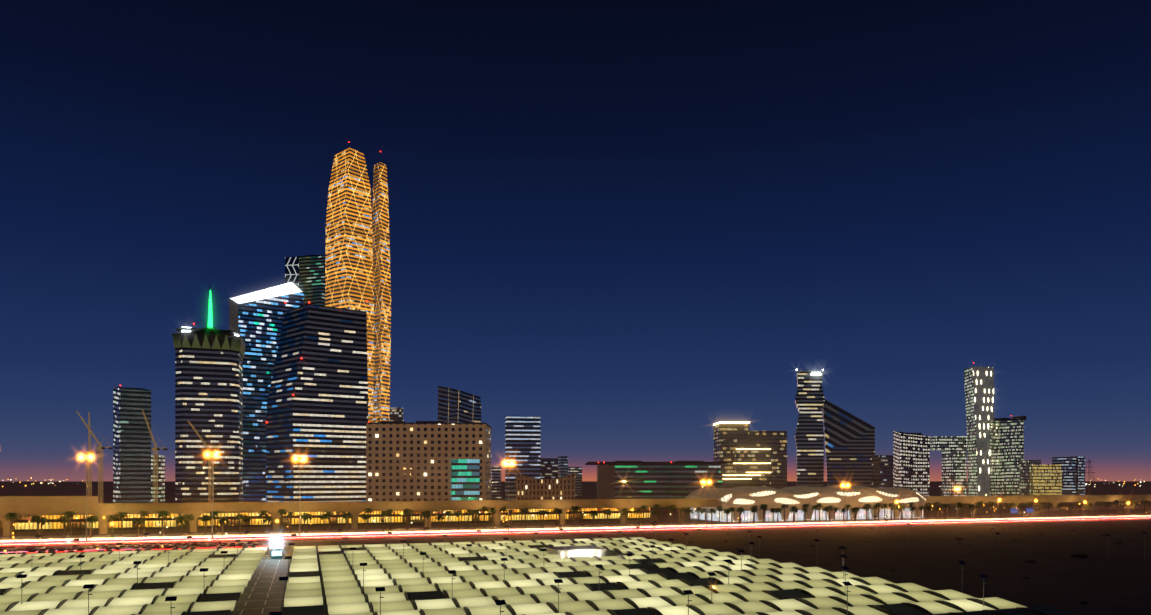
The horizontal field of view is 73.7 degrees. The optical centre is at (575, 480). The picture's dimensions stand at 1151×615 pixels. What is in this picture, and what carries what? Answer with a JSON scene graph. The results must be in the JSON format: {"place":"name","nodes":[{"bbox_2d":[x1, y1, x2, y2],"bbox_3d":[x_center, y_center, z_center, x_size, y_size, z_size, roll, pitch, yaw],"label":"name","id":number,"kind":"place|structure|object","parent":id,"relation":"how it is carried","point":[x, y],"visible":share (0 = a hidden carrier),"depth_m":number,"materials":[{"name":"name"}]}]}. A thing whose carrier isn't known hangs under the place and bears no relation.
{"place":"outdoors","nodes":[
{"label":"outdoors","id":0,"kind":"place"},
{"bbox_2d":[113,387,150,502],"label":"tower","id":1,"kind":"structure","parent":0,"point":[131,458],"depth_m":644.07,"materials":[{"name":"black glass"}]},
{"bbox_2d":[285,255,324,305],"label":"tower","id":2,"kind":"structure","parent":0,"point":[305,274],"depth_m":899.99,"materials":[{"name":"black glass"}]},
{"bbox_2d":[266,304,367,501],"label":"tower","id":3,"kind":"structure","parent":0,"point":[320,416],"depth_m":605.38,"materials":[{"name":"black glass"}]},
{"bbox_2d":[5,534,1000,614],"bbox_3d":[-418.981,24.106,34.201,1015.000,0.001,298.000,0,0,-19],"label":"parking lot ground","id":4,"kind":"structure","parent":0,"point":[274,594],"depth_m":224.62,"materials":[{"name":"grey asphalt"}]},
{"bbox_2d":[0,540,374,614],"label":"parked cars","id":5,"kind":"object","parent":4,"relation":"on","point":[138,546],"visible":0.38,"depth_m":264.70,"materials":[{"name":"white"}]},
{"bbox_2d":[236,542,283,558],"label":"illuminated kiosk","id":6,"kind":"object","parent":4,"relation":"on","point":[276,553],"visible":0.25,"depth_m":235.35,"materials":[{"name":"white glass"}]},
{"bbox_2d":[236,552,625,614],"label":"bay markings","id":7,"kind":"object","parent":4,"relation":"on","point":[281,592],"depth_m":172.26,"materials":[{"name":"white paint"}]},
{"bbox_2d":[0,537,1075,614],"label":"parking canopies","id":8,"kind":"object","parent":4,"relation":"on","point":[756,586],"visible":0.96,"depth_m":155.98,"materials":[{"name":"beige fabric"}]},
{"bbox_2d":[544,545,605,557],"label":"service building","id":9,"kind":"structure","parent":4,"relation":"on","point":[576,551],"depth_m":217.71,"materials":[{"name":"white"}]},
{"bbox_2d":[16,515,1146,614],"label":"lamp posts","id":10,"kind":"object","parent":4,"relation":"on","point":[503,602],"visible":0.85,"depth_m":161.03,"materials":[{"name":"black metal"}]},
{"bbox_2d":[505,416,539,499],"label":"tower","id":11,"kind":"structure","parent":0,"point":[522,440],"depth_m":696.06,"materials":[{"name":"grey glass"}]},
{"bbox_2d":[86,447,986,514],"bbox_3d":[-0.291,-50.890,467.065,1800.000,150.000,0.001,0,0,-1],"label":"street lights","id":12,"kind":"object","parent":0,"point":[509,462],"visible":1,"depth_m":463.34},
{"bbox_2d":[0,513,1150,548],"bbox_3d":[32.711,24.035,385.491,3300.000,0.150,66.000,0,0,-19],"label":"road","id":13,"kind":"structure","parent":0,"point":[340,534],"depth_m":360.16,"materials":[{"name":"grey asphalt"}]},
{"bbox_2d":[0,515,1150,552],"bbox_3d":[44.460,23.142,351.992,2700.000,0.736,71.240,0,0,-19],"label":"light trails","id":14,"kind":"object","parent":13,"relation":"on","point":[193,540],"visible":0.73,"depth_m":348.46,"materials":[{"name":"red"}]},
{"bbox_2d":[0,481,1150,536],"bbox_3d":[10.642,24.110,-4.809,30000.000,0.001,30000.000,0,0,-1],"label":"ground","id":15,"kind":"structure","parent":0,"point":[78,488],"depth_m":759.78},
{"bbox_2d":[86,412,100,495],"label":"crane","id":16,"kind":"object","parent":15,"relation":"on","point":[88,462],"depth_m":625.72,"materials":[{"name":"yellow"}]},
{"bbox_2d":[76,411,112,502],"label":"crane","id":17,"kind":"object","parent":15,"relation":"on","point":[101,453],"depth_m":585.58,"materials":[{"name":"yellow"}]},
{"bbox_2d":[142,409,167,502],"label":"crane","id":18,"kind":"object","parent":15,"relation":"on","point":[154,459],"depth_m":587.10,"materials":[{"name":"yellow"}]},
{"bbox_2d":[151,455,164,502],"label":"block","id":19,"kind":"structure","parent":15,"relation":"on","point":[161,478],"depth_m":689.01,"materials":[{"name":"black"}]},
{"bbox_2d":[188,420,223,501],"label":"crane","id":20,"kind":"object","parent":15,"relation":"on","point":[210,456],"depth_m":548.77,"materials":[{"name":"yellow"}]},
{"bbox_2d":[172,286,245,502],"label":"skyscraper","id":21,"kind":"structure","parent":15,"relation":"on","point":[208,382],"depth_m":555.23,"materials":[{"name":"black glass"}]},
{"bbox_2d":[229,282,303,501],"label":"tower","id":22,"kind":"structure","parent":15,"relation":"on","point":[256,318],"depth_m":698.85,"materials":[{"name":"blue glass"}]},
{"bbox_2d":[0,508,649,531],"bbox_3d":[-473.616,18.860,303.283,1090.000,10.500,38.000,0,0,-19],"label":"podium","id":23,"kind":"object","parent":15,"relation":"on","point":[26,524],"visible":0.37,"depth_m":405.00,"materials":[{"name":"brown concrete"}]},
{"bbox_2d":[325,148,373,422],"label":"skyscraper","id":24,"kind":"structure","parent":15,"relation":"on","point":[349,284],"depth_m":835.43,"materials":[{"name":"gold metal"}]},
{"bbox_2d":[372,162,390,422],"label":"skyscraper","id":25,"kind":"structure","parent":15,"relation":"on","point":[382,290],"depth_m":844.81,"materials":[{"name":"gold metal"}]},
{"bbox_2d":[390,407,403,420],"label":"block","id":26,"kind":"structure","parent":15,"relation":"on","point":[396,414],"depth_m":991.26,"materials":[{"name":"black"}]},
{"bbox_2d":[365,422,491,500],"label":"building","id":27,"kind":"structure","parent":15,"relation":"on","point":[424,461],"depth_m":512.79,"materials":[{"name":"brown stone"}]},
{"bbox_2d":[438,386,480,422],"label":"tower","id":28,"kind":"structure","parent":15,"relation":"on","point":[456,406],"depth_m":802.60,"materials":[{"name":"black glass"}]},
{"bbox_2d":[491,466,500,499],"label":"office building","id":29,"kind":"structure","parent":15,"relation":"on","point":[495,482],"depth_m":944.03,"materials":[{"name":"glass"}]},
{"bbox_2d":[516,472,574,499],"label":"curved building","id":30,"kind":"structure","parent":15,"relation":"on","point":[528,488],"depth_m":478.61,"materials":[{"name":"black"}]},
{"bbox_2d":[540,458,557,479],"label":"office building","id":31,"kind":"structure","parent":15,"relation":"on","point":[548,468],"depth_m":946.26,"materials":[{"name":"black"}]},
{"bbox_2d":[558,456,567,477],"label":"office building","id":32,"kind":"structure","parent":15,"relation":"on","point":[562,466],"depth_m":995.82,"materials":[{"name":"glass"}]},
{"bbox_2d":[568,467,581,496],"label":"office building","id":33,"kind":"structure","parent":15,"relation":"on","point":[577,471],"depth_m":1097.53,"materials":[{"name":"glass"}]},
{"bbox_2d":[0,494,1150,535],"bbox_3d":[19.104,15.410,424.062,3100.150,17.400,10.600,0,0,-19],"label":"metro viaduct","id":34,"kind":"object","parent":15,"relation":"on","point":[35,505],"visible":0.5,"depth_m":378.23,"materials":[{"name":"concrete"}]},
{"bbox_2d":[0,500,1150,539],"bbox_3d":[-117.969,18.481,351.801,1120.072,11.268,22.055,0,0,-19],"label":"palm trees","id":35,"kind":"object","parent":15,"relation":"on","point":[11,517],"visible":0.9,"depth_m":386.70,"materials":[{"name":"green plant"}]},
{"bbox_2d":[80,454,1128,544],"bbox_3d":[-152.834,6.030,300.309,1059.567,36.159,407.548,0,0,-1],"label":"street lamps","id":36,"kind":"object","parent":15,"relation":"on","point":[508,502],"visible":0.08,"depth_m":318.83,"materials":[{"name":"silver metal"}]},
{"bbox_2d":[3,480,1143,512],"bbox_3d":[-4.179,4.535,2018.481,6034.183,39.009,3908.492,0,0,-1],"label":"lamp glows","id":37,"kind":"object","parent":36,"relation":"attached to","point":[931,509],"visible":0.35,"depth_m":515.58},
{"bbox_2d":[585,462,726,510],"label":"long building","id":38,"kind":"structure","parent":15,"relation":"on","point":[636,480],"depth_m":614.30,"materials":[{"name":"black glass"}]},
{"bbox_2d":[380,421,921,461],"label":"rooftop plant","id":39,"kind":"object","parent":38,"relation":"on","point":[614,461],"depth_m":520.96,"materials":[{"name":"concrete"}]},
{"bbox_2d":[713,422,786,488],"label":"office building","id":40,"kind":"structure","parent":15,"relation":"on","point":[754,458],"depth_m":758.70,"materials":[{"name":"black"}]},
{"bbox_2d":[686,485,925,521],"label":"metro station","id":41,"kind":"object","parent":15,"relation":"on","point":[746,498],"visible":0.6,"depth_m":459.88,"materials":[{"name":"white glass"}]},
{"bbox_2d":[795,371,824,486],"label":"skyscraper","id":42,"kind":"structure","parent":15,"relation":"on","point":[809,433],"depth_m":800.84,"materials":[{"name":"black glass"}]},
{"bbox_2d":[796,369,823,374],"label":"lights","id":43,"kind":"object","parent":42,"relation":"on","point":[815,373],"depth_m":800.41},
{"bbox_2d":[822,399,874,487],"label":"sloped building","id":44,"kind":"structure","parent":15,"relation":"on","point":[849,438],"depth_m":832.00,"materials":[{"name":"black glass"}]},
{"bbox_2d":[893,431,929,495],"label":"office building","id":45,"kind":"structure","parent":15,"relation":"on","point":[911,461],"depth_m":857.18,"materials":[{"name":"black"}]},
{"bbox_2d":[964,366,993,495],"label":"tower ovals","id":46,"kind":"object","parent":15,"relation":"on","point":[979,392],"depth_m":869.49,"materials":[{"name":"black"}]},
{"bbox_2d":[990,418,1023,495],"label":"office tower","id":47,"kind":"structure","parent":15,"relation":"on","point":[1006,445],"depth_m":860.22,"materials":[{"name":"grey concrete"}]},
{"bbox_2d":[1010,508,1032,517],"bbox_3d":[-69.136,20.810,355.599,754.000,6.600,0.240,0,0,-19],"label":"road signs","id":48,"kind":"object","parent":15,"relation":"on","point":[1015,510],"depth_m":475.91,"materials":[{"name":"blue metal"}]},
{"bbox_2d":[972,504,1150,518],"bbox_3d":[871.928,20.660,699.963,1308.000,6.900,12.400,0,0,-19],"label":"boundary wall","id":49,"kind":"structure","parent":15,"relation":"on","point":[1065,511],"depth_m":502.08,"materials":[{"name":"concrete"}]},
{"bbox_2d":[1071,456,1084,494],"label":"building","id":50,"kind":"structure","parent":15,"relation":"on","point":[1080,475],"depth_m":961.52,"materials":[{"name":"concrete"}]},
{"bbox_2d":[1085,460,1097,493],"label":"power pylon","id":51,"kind":"object","parent":15,"relation":"on","point":[1089,471],"depth_m":1312.54,"materials":[{"name":"grey metal"}]},
{"bbox_2d":[0,0,1150,480],"label":"sky","id":52,"kind":"structure","parent":0,"point":[629,227],"materials":[{"name":"blue"}]},
{"bbox_2d":[601,520,1150,614],"bbox_3d":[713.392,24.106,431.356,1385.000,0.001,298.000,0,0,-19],"label":"dirt ground","id":53,"kind":"structure","parent":0,"point":[1112,579],"depth_m":245.49,"materials":[{"name":"brown soil"}]},
{"bbox_2d":[674,523,1150,606],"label":"dirt lot rubble","id":54,"kind":"object","parent":53,"relation":"on","point":[1079,555],"visible":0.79,"depth_m":266.28,"materials":[{"name":"brown stone"}]},
{"bbox_2d":[872,455,892,487],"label":"building","id":55,"kind":"structure","parent":0,"point":[882,470],"depth_m":703.69,"materials":[{"name":"black"}]},
{"bbox_2d":[930,436,966,495],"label":"office building","id":56,"kind":"structure","parent":0,"point":[953,449],"depth_m":887.44,"materials":[{"name":"grey concrete"}]},
{"bbox_2d":[1012,416,1025,420],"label":"rooftop structure","id":57,"kind":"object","parent":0,"point":[1023,418],"depth_m":861.71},
{"bbox_2d":[1019,460,1040,494],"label":"building","id":58,"kind":"structure","parent":0,"point":[1025,477],"depth_m":829.75,"materials":[{"name":"black"}]},
{"bbox_2d":[1033,464,1061,502],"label":"building","id":59,"kind":"structure","parent":0,"point":[1047,479],"depth_m":809.01,"materials":[{"name":"beige"}]},
{"bbox_2d":[1052,457,1075,494],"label":"building","id":60,"kind":"structure","parent":0,"point":[1068,464],"depth_m":910.22,"materials":[{"name":"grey glass"}]}
]}

